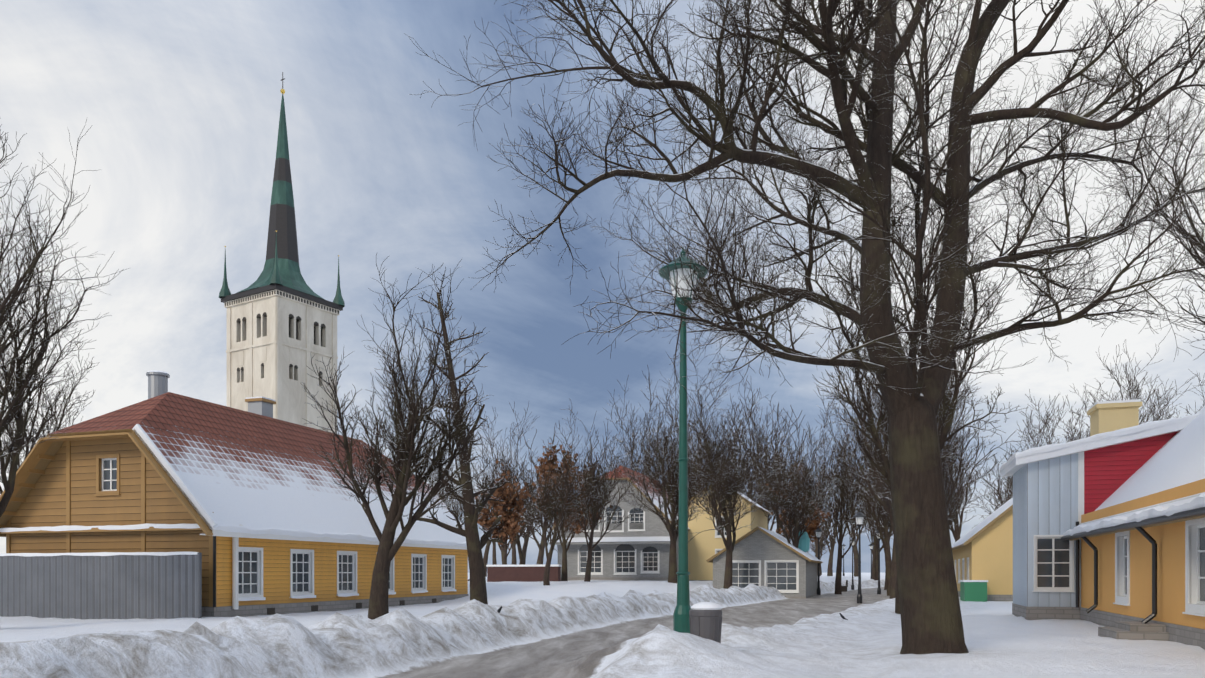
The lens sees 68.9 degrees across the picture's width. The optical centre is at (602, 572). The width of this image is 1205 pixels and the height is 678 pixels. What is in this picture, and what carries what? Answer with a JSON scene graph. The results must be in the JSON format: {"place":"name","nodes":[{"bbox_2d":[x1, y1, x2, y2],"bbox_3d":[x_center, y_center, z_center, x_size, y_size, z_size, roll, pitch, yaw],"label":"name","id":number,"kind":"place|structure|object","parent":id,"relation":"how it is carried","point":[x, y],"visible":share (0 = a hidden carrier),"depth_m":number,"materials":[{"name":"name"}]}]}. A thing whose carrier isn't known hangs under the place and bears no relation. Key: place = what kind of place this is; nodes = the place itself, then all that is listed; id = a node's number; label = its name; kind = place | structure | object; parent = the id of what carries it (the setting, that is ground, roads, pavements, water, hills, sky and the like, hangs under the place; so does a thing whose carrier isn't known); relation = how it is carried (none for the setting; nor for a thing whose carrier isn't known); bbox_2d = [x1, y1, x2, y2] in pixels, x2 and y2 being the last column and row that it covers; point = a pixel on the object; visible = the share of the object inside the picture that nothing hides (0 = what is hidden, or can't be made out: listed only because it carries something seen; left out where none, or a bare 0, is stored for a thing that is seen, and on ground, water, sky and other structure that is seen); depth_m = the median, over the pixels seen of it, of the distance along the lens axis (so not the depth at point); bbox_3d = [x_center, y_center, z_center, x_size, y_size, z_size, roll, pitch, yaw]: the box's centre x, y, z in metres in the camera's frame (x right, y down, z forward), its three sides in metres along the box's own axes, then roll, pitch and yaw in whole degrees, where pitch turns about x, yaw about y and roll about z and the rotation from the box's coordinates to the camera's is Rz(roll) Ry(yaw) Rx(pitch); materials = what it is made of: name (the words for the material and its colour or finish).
{"place":"outdoors","nodes":[
{"label":"outdoors","id":0,"kind":"place"},
{"bbox_2d":[0,573,1204,677],"bbox_3d":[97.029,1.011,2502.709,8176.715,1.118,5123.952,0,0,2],"label":"ground","id":1,"kind":"structure","parent":0,"point":[592,629],"depth_m":14.88,"materials":[{"name":"white snow"}]},
{"bbox_2d":[0,286,94,493],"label":"tree","id":2,"kind":"object","parent":1,"relation":"on","point":[56,427],"visible":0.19,"depth_m":35.02,"materials":[{"name":"brown plant"}]},
{"bbox_2d":[0,120,128,516],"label":"tree","id":3,"kind":"object","parent":1,"relation":"on","point":[16,404],"visible":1,"depth_m":20.62,"materials":[{"name":"brown plant"}]},
{"bbox_2d":[0,552,201,619],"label":"fence","id":4,"kind":"object","parent":1,"relation":"on","point":[130,585],"visible":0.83,"depth_m":25.46,"materials":[{"name":"grey metal"}]},
{"bbox_2d":[0,371,481,616],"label":"house","id":5,"kind":"structure","parent":1,"relation":"on","point":[111,492],"depth_m":26.84,"materials":[{"name":"yellow wood"}]},
{"bbox_2d":[0,392,465,542],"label":"house roof","id":6,"kind":"structure","parent":5,"relation":"attached to","point":[233,466],"depth_m":29.30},
{"bbox_2d":[219,72,344,432],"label":"church tower","id":7,"kind":"structure","parent":1,"relation":"on","point":[281,323],"depth_m":148.21,"materials":[{"name":"white paint"}]},
{"bbox_2d":[302,254,499,619],"bbox_3d":[-5.355,-3.471,23.014,5.169,9.913,4.386,0,0,2],"label":"tree","id":8,"kind":"object","parent":1,"relation":"on","point":[404,457],"visible":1,"depth_m":22.94,"materials":[{"name":"brown plant"}]},
{"bbox_2d":[415,418,463,522],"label":"tree","id":9,"kind":"object","parent":1,"relation":"on","point":[451,503],"visible":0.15,"depth_m":70.95,"materials":[{"name":"brown plant"}]},
{"bbox_2d":[413,267,511,603],"bbox_3d":[-5.179,-4.934,32.858,3.965,12.724,2.768,0,0,-14],"label":"narrow tree","id":10,"kind":"object","parent":1,"relation":"on","point":[475,543],"visible":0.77,"depth_m":32.76,"materials":[{"name":"brown plant"}]},
{"bbox_2d":[472,443,499,564],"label":"tree","id":11,"kind":"object","parent":1,"relation":"on","point":[494,561],"visible":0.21,"depth_m":136.08,"materials":[{"name":"brown plant"}]},
{"bbox_2d":[470,422,529,576],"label":"tree","id":12,"kind":"object","parent":1,"relation":"on","point":[486,553],"visible":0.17,"depth_m":112.47,"materials":[{"name":"brown plant"}]},
{"bbox_2d":[474,460,530,564],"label":"brown tree","id":13,"kind":"object","parent":1,"relation":"on","point":[510,520],"visible":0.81,"depth_m":57.85,"materials":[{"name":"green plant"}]},
{"bbox_2d":[452,402,556,564],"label":"tree","id":14,"kind":"object","parent":1,"relation":"on","point":[517,536],"visible":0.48,"depth_m":61.93,"materials":[{"name":"brown plant"}]},
{"bbox_2d":[493,475,523,564],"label":"tree","id":15,"kind":"object","parent":1,"relation":"on","point":[502,551],"depth_m":146.50,"materials":[{"name":"brown plant"}]},
{"bbox_2d":[506,448,540,564],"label":"tree","id":16,"kind":"object","parent":1,"relation":"on","point":[514,559],"depth_m":107.92,"materials":[{"name":"brown plant"}]},
{"bbox_2d":[486,564,561,581],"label":"wall","id":17,"kind":"structure","parent":1,"relation":"on","point":[518,573],"depth_m":51.43,"materials":[{"name":"red brick"}]},
{"bbox_2d":[517,456,542,564],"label":"tree","id":18,"kind":"object","parent":1,"relation":"on","point":[525,536],"visible":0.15,"depth_m":117.35,"materials":[{"name":"brown plant"}]},
{"bbox_2d":[519,423,558,563],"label":"tree","id":19,"kind":"object","parent":1,"relation":"on","point":[541,547],"visible":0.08,"depth_m":88.57,"materials":[{"name":"brown plant"}]},
{"bbox_2d":[513,398,596,584],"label":"tree","id":20,"kind":"object","parent":1,"relation":"on","point":[549,511],"visible":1,"depth_m":46.72,"materials":[{"name":"brown plant"}]},
{"bbox_2d":[532,441,611,580],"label":"brown tree","id":21,"kind":"object","parent":1,"relation":"on","point":[545,461],"visible":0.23,"depth_m":51.87,"materials":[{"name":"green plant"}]},
{"bbox_2d":[555,433,598,497],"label":"tree","id":22,"kind":"object","parent":1,"relation":"on","point":[571,445],"visible":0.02,"depth_m":102.78,"materials":[{"name":"brown plant"}]},
{"bbox_2d":[556,414,648,581],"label":"tree","id":23,"kind":"object","parent":1,"relation":"on","point":[597,500],"visible":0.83,"depth_m":49.34,"materials":[{"name":"brown plant"}]},
{"bbox_2d":[591,365,693,478],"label":"tree","id":24,"kind":"object","parent":1,"relation":"on","point":[632,448],"visible":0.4,"depth_m":78.72,"materials":[{"name":"brown plant"}]},
{"bbox_2d":[613,354,742,582],"bbox_3d":[3.884,-6.377,51.957,7.190,14.322,6.312,0,0,-38],"label":"tree","id":25,"kind":"object","parent":1,"relation":"on","point":[657,464],"visible":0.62,"depth_m":51.75,"materials":[{"name":"brown plant"}]},
{"bbox_2d":[655,394,708,484],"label":"tree","id":26,"kind":"object","parent":1,"relation":"on","point":[678,432],"visible":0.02,"depth_m":113.32,"materials":[{"name":"brown plant"}]},
{"bbox_2d":[658,249,706,632],"bbox_3d":[1.504,-2.155,16.365,0.929,7.844,0.929,0,0,2],"label":"street lamp","id":27,"kind":"object","parent":1,"relation":"on","point":[681,623],"visible":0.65,"depth_m":16.29,"materials":[{"name":"green metal"}]},
{"bbox_2d":[661,398,714,488],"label":"tree","id":28,"kind":"object","parent":1,"relation":"on","point":[692,445],"visible":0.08,"depth_m":88.62,"materials":[{"name":"brown plant"}]},
{"bbox_2d":[689,602,721,642],"bbox_3d":[1.561,0.913,13.298,0.500,0.940,0.492,0,0,2],"label":"litter bin","id":29,"kind":"object","parent":1,"relation":"on","point":[705,620],"visible":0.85,"depth_m":13.10,"materials":[{"name":"grey metal"}]},
{"bbox_2d":[665,343,772,588],"bbox_3d":[7.006,-5.478,48.974,7.179,13.806,6.330,0,0,-38],"label":"tree","id":30,"kind":"object","parent":1,"relation":"on","point":[727,490],"visible":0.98,"depth_m":48.87,"materials":[{"name":"brown plant"}]},
{"bbox_2d":[688,488,767,580],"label":"cream house","id":31,"kind":"structure","parent":1,"relation":"on","point":[703,546],"depth_m":62.02,"materials":[{"name":"paint"}]},
{"bbox_2d":[688,491,771,514],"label":"roof","id":32,"kind":"structure","parent":31,"relation":"attached to","point":[749,500],"depth_m":63.35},
{"bbox_2d":[707,422,752,486],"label":"tree","id":33,"kind":"object","parent":1,"relation":"on","point":[731,454],"visible":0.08,"depth_m":86.53,"materials":[{"name":"brown plant"}]},
{"bbox_2d":[690,376,804,509],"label":"tree","id":34,"kind":"object","parent":1,"relation":"on","point":[765,456],"visible":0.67,"depth_m":79.21,"materials":[{"name":"brown plant"}]},
{"bbox_2d":[712,408,789,502],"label":"tree","id":35,"kind":"object","parent":1,"relation":"on","point":[746,458],"visible":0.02,"depth_m":100.85,"materials":[{"name":"brown plant"}]},
{"bbox_2d":[721,403,801,530],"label":"tree","id":36,"kind":"object","parent":1,"relation":"on","point":[753,496],"visible":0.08,"depth_m":90.32,"materials":[{"name":"brown plant"}]},
{"bbox_2d":[713,529,816,597],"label":"house","id":37,"kind":"structure","parent":1,"relation":"on","point":[760,558],"depth_m":52.28,"materials":[{"name":"grey wood"}]},
{"bbox_2d":[706,526,822,563],"bbox_3d":[10.683,-1.677,56.613,6.200,2.131,9.700,0,0,18],"label":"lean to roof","id":38,"kind":"object","parent":37,"relation":"attached to","point":[782,540],"visible":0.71,"depth_m":52.61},
{"bbox_2d":[739,429,796,523],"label":"tree","id":39,"kind":"object","parent":1,"relation":"on","point":[770,516],"visible":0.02,"depth_m":98.59,"materials":[{"name":"brown plant"}]},
{"bbox_2d":[761,405,816,536],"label":"tree","id":40,"kind":"object","parent":1,"relation":"on","point":[778,527],"visible":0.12,"depth_m":90.52,"materials":[{"name":"brown plant"}]},
{"bbox_2d":[755,400,842,547],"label":"tree","id":41,"kind":"object","parent":1,"relation":"on","point":[792,505],"visible":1,"depth_m":55.87,"materials":[{"name":"brown plant"}]},
{"bbox_2d":[766,461,834,551],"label":"brown tree","id":42,"kind":"object","parent":1,"relation":"on","point":[815,523],"visible":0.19,"depth_m":64.93,"materials":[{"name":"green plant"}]},
{"bbox_2d":[798,531,809,551],"bbox_3d":[13.069,-0.907,57.448,1.000,3.750,0.951,0,0,2],"label":"teal sign","id":43,"kind":"object","parent":1,"relation":"on","point":[804,543],"visible":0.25,"depth_m":57.05,"materials":[{"name":"teal"}]},
{"bbox_2d":[405,0,1204,653],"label":"tree","id":44,"kind":"object","parent":1,"relation":"on","point":[931,618],"visible":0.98,"depth_m":14.49,"materials":[{"name":"brown plant"}]},
{"bbox_2d":[810,528,826,571],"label":"tree","id":45,"kind":"object","parent":1,"relation":"on","point":[812,546],"visible":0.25,"depth_m":222.57,"materials":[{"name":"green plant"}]},
{"bbox_2d":[814,527,823,594],"bbox_3d":[14.612,-0.550,59.397,0.688,5.136,0.688,0,0,2],"label":"lamp","id":46,"kind":"object","parent":1,"relation":"on","point":[818,531],"visible":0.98,"depth_m":59.32,"materials":[{"name":"black metal"}]},
{"bbox_2d":[813,505,836,574],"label":"tree","id":47,"kind":"object","parent":1,"relation":"on","point":[823,539],"visible":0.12,"depth_m":163.42,"materials":[{"name":"brown plant"}]},
{"bbox_2d":[813,467,849,575],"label":"tree","id":48,"kind":"object","parent":1,"relation":"on","point":[831,538],"visible":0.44,"depth_m":121.25,"materials":[{"name":"brown plant"}]},
{"bbox_2d":[799,435,864,575],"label":"tree","id":49,"kind":"object","parent":1,"relation":"on","point":[816,544],"visible":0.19,"depth_m":123.80,"materials":[{"name":"brown plant"}]},
{"bbox_2d":[817,423,867,576],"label":"tree","id":50,"kind":"object","parent":1,"relation":"on","point":[855,550],"visible":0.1,"depth_m":117.86,"materials":[{"name":"brown plant"}]},
{"bbox_2d":[799,387,888,593],"bbox_3d":[16.602,-5.818,60.747,6.401,15.002,5.760,0,0,2],"label":"tree","id":51,"kind":"object","parent":1,"relation":"on","point":[842,534],"visible":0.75,"depth_m":61.09,"materials":[{"name":"brown plant"}]},
{"bbox_2d":[842,544,845,575],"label":"lamp","id":52,"kind":"object","parent":1,"relation":"on","point":[843,545],"visible":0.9,"depth_m":123.71,"materials":[{"name":"black metal"}]},
{"bbox_2d":[842,580,847,591],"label":"bench","id":53,"kind":"object","parent":1,"relation":"on","point":[844,588],"visible":0.85,"depth_m":69.27,"materials":[{"name":"brown wood"}]},
{"bbox_2d":[810,393,891,595],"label":"tree","id":54,"kind":"object","parent":1,"relation":"on","point":[886,523],"visible":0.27,"depth_m":57.49,"materials":[{"name":"brown plant"}]},
{"bbox_2d":[851,538,855,589],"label":"lamp","id":55,"kind":"object","parent":1,"relation":"on","point":[852,585],"visible":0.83,"depth_m":77.10,"materials":[{"name":"black metal"}]},
{"bbox_2d":[826,400,892,579],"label":"tree","id":56,"kind":"object","parent":1,"relation":"on","point":[881,548],"visible":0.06,"depth_m":102.84,"materials":[{"name":"brown plant"}]},
{"bbox_2d":[853,510,866,602],"bbox_3d":[12.714,-0.544,43.452,0.688,5.136,0.688,0,0,2],"label":"lamp","id":57,"kind":"object","parent":1,"relation":"on","point":[859,516],"visible":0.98,"depth_m":43.39,"materials":[{"name":"black metal"}]},
{"bbox_2d":[852,437,877,579],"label":"tree","id":58,"kind":"object","parent":1,"relation":"on","point":[873,538],"visible":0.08,"depth_m":98.78,"materials":[{"name":"brown plant"}]},
{"bbox_2d":[868,543,874,578],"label":"lamp","id":59,"kind":"object","parent":1,"relation":"on","point":[871,545],"visible":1,"depth_m":96.84,"materials":[{"name":"black metal"}]},
{"bbox_2d":[854,440,892,589],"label":"tree","id":60,"kind":"object","parent":1,"relation":"on","point":[885,587],"visible":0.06,"depth_m":76.96,"materials":[{"name":"brown plant"}]},
{"bbox_2d":[876,530,883,593],"bbox_3d":[19.281,-0.543,61.238,0.688,5.136,0.688,0,0,2],"label":"lamp","id":61,"kind":"object","parent":1,"relation":"on","point":[879,581],"visible":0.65,"depth_m":61.18,"materials":[{"name":"black metal"}]},
{"bbox_2d":[812,281,1007,598],"bbox_3d":[13.383,-6.558,40.875,8.483,16.004,6.621,0,0,-14],"label":"tree","id":62,"kind":"object","parent":1,"relation":"on","point":[888,508],"visible":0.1,"depth_m":40.79,"materials":[{"name":"brown plant"}]},
{"bbox_2d":[813,97,1024,613],"bbox_3d":[10.360,-6.891,30.021,6.507,17.009,7.122,0,0,2],"label":"tree","id":63,"kind":"object","parent":1,"relation":"on","point":[947,410],"visible":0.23,"depth_m":29.09,"materials":[{"name":"brown plant"}]},
{"bbox_2d":[846,315,1010,525],"bbox_3d":[16.906,-5.915,46.597,7.523,15.014,6.808,0,0,2],"label":"tree","id":64,"kind":"object","parent":1,"relation":"on","point":[944,467],"visible":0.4,"depth_m":45.46,"materials":[{"name":"brown plant"}]},
{"bbox_2d":[941,406,979,526],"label":"tree","id":65,"kind":"object","parent":1,"relation":"on","point":[955,508],"visible":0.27,"depth_m":63.28,"materials":[{"name":"brown plant"}]},
{"bbox_2d":[959,580,987,601],"bbox_3d":[18.305,0.891,43.373,1.100,1.030,2.700,0,0,18],"label":"utility box","id":66,"kind":"object","parent":1,"relation":"on","point":[974,590],"visible":0.85,"depth_m":42.16,"materials":[{"name":"green metal"}]},
{"bbox_2d":[952,508,1012,600],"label":"yellow house","id":67,"kind":"structure","parent":1,"relation":"on","point":[987,554],"depth_m":43.95,"materials":[{"name":"paint"}]},
{"bbox_2d":[951,498,1012,549],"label":"snowy roof","id":68,"kind":"structure","parent":67,"relation":"attached to","point":[986,523],"depth_m":47.23,"materials":[{"name":"white snow"}]},
{"bbox_2d":[945,423,1020,541],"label":"tree","id":69,"kind":"object","parent":1,"relation":"on","point":[956,531],"visible":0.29,"depth_m":90.66,"materials":[{"name":"brown plant"}]},
{"bbox_2d":[989,478,1011,507],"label":"tree","id":70,"kind":"object","parent":1,"relation":"on","point":[1001,495],"visible":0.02,"depth_m":148.50,"materials":[{"name":"brown plant"}]},
{"bbox_2d":[962,389,1068,518],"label":"tree","id":71,"kind":"object","parent":1,"relation":"on","point":[1009,495],"visible":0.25,"depth_m":64.70,"materials":[{"name":"brown plant"}]},
{"bbox_2d":[987,397,1067,498],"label":"tree","id":72,"kind":"object","parent":1,"relation":"on","point":[1016,451],"visible":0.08,"depth_m":71.54,"materials":[{"name":"brown plant"}]},
{"bbox_2d":[1043,394,1089,442],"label":"tree","id":73,"kind":"object","parent":1,"relation":"on","point":[1070,437],"visible":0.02,"depth_m":74.48,"materials":[{"name":"brown plant"}]},
{"bbox_2d":[999,399,1204,649],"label":"house","id":74,"kind":"structure","parent":1,"relation":"on","point":[1139,582],"depth_m":26.03,"materials":[{"name":"orange paint"}]},
{"bbox_2d":[1069,406,1204,540],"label":"house roof","id":75,"kind":"structure","parent":74,"relation":"attached to","point":[1177,459],"depth_m":22.44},
{"bbox_2d":[1055,341,1203,441],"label":"tree","id":76,"kind":"object","parent":1,"relation":"on","point":[1141,398],"visible":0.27,"depth_m":59.48,"materials":[{"name":"brown plant"}]},
{"bbox_2d":[1094,61,1204,359],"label":"tree","id":77,"kind":"object","parent":1,"relation":"on","point":[1180,229],"visible":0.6,"depth_m":19.88,"materials":[{"name":"brown plant"}]},
{"bbox_2d":[1140,373,1204,421],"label":"tree","id":78,"kind":"object","parent":1,"relation":"on","point":[1201,407],"visible":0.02,"depth_m":67.66,"materials":[{"name":"brown plant"}]},
{"bbox_2d":[0,0,1204,572],"label":"sky","id":79,"kind":"structure","parent":0,"point":[180,100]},
{"bbox_2d":[549,480,678,580],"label":"grey house","id":80,"kind":"structure","parent":0,"point":[634,562],"depth_m":59.63,"materials":[{"name":"grey wood"}]},
{"bbox_2d":[552,465,690,530],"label":"roof","id":81,"kind":"structure","parent":80,"relation":"attached to","point":[655,501],"depth_m":60.86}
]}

